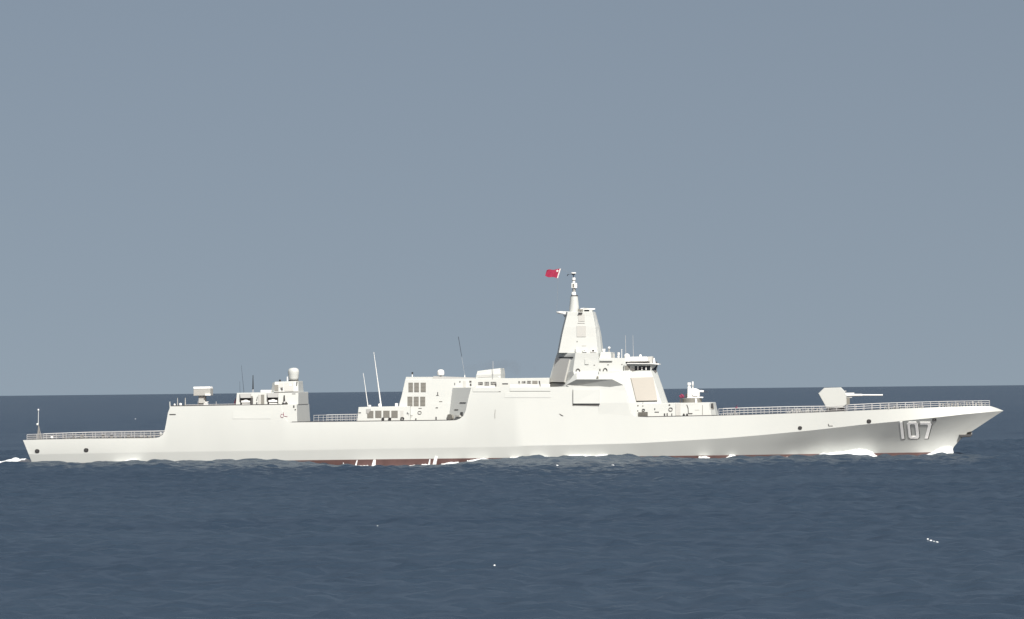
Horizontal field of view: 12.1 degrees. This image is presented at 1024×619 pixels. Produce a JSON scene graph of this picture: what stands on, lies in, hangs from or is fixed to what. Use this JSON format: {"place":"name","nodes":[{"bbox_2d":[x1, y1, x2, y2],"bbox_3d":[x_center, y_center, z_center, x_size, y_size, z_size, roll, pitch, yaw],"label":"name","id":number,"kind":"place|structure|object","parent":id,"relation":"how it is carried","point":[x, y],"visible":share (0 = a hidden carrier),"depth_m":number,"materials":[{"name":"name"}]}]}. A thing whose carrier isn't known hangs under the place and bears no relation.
{"place":"outdoors","nodes":[
{"label":"outdoors","id":0,"kind":"place"},
{"bbox_2d":[0,385,1023,618],"bbox_3d":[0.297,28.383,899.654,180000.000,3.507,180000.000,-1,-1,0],"label":"sea","id":1,"kind":"structure","parent":0,"point":[794,536],"depth_m":451.48,"materials":[{"name":"liquid"}]},
{"bbox_2d":[0,458,31,462],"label":"wake","id":2,"kind":"object","parent":1,"relation":"on","point":[20,460],"visible":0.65,"depth_m":904.94,"materials":[{"name":"white liquid"}]},
{"bbox_2d":[125,455,734,465],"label":"hull wash","id":3,"kind":"object","parent":1,"relation":"on","point":[510,457],"visible":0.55,"depth_m":889.64,"materials":[{"name":"white liquid"}]},
{"bbox_2d":[23,272,1002,465],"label":"warship","id":4,"kind":"object","parent":1,"relation":"on","point":[590,396],"visible":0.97,"depth_m":891.41,"materials":[{"name":"grey paint"}]},
{"bbox_2d":[343,456,437,465],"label":"discharge water","id":5,"kind":"structure","parent":4,"relation":"attached to","point":[434,461],"depth_m":891.03,"materials":[{"name":"white liquid"}]},
{"bbox_2d":[545,269,560,292],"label":"signal flag","id":6,"kind":"object","parent":4,"relation":"attached to","point":[552,273],"visible":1,"depth_m":899.60,"materials":[{"name":"red fabric"}]},
{"bbox_2d":[573,390,599,403],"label":"boat bay door","id":7,"kind":"structure","parent":4,"relation":"in","point":[579,396],"depth_m":889.13,"materials":[{"name":"grey paint"}]},
{"bbox_2d":[675,403,680,415],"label":"deckhouse door","id":8,"kind":"structure","parent":4,"relation":"in","point":[677,405],"depth_m":889.35,"materials":[{"name":"grey metal"}]},
{"bbox_2d":[821,449,876,456],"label":"bow wave","id":9,"kind":"object","parent":1,"relation":"on","point":[861,452],"visible":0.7,"depth_m":889.33,"materials":[{"name":"white liquid"}]},
{"bbox_2d":[927,446,952,454],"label":"bow wave","id":10,"kind":"object","parent":1,"relation":"on","point":[948,449],"visible":0.73,"depth_m":891.61,"materials":[{"name":"white liquid"}]},
{"bbox_2d":[0,0,1023,395],"label":"sky","id":11,"kind":"structure","parent":0,"point":[194,193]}
]}

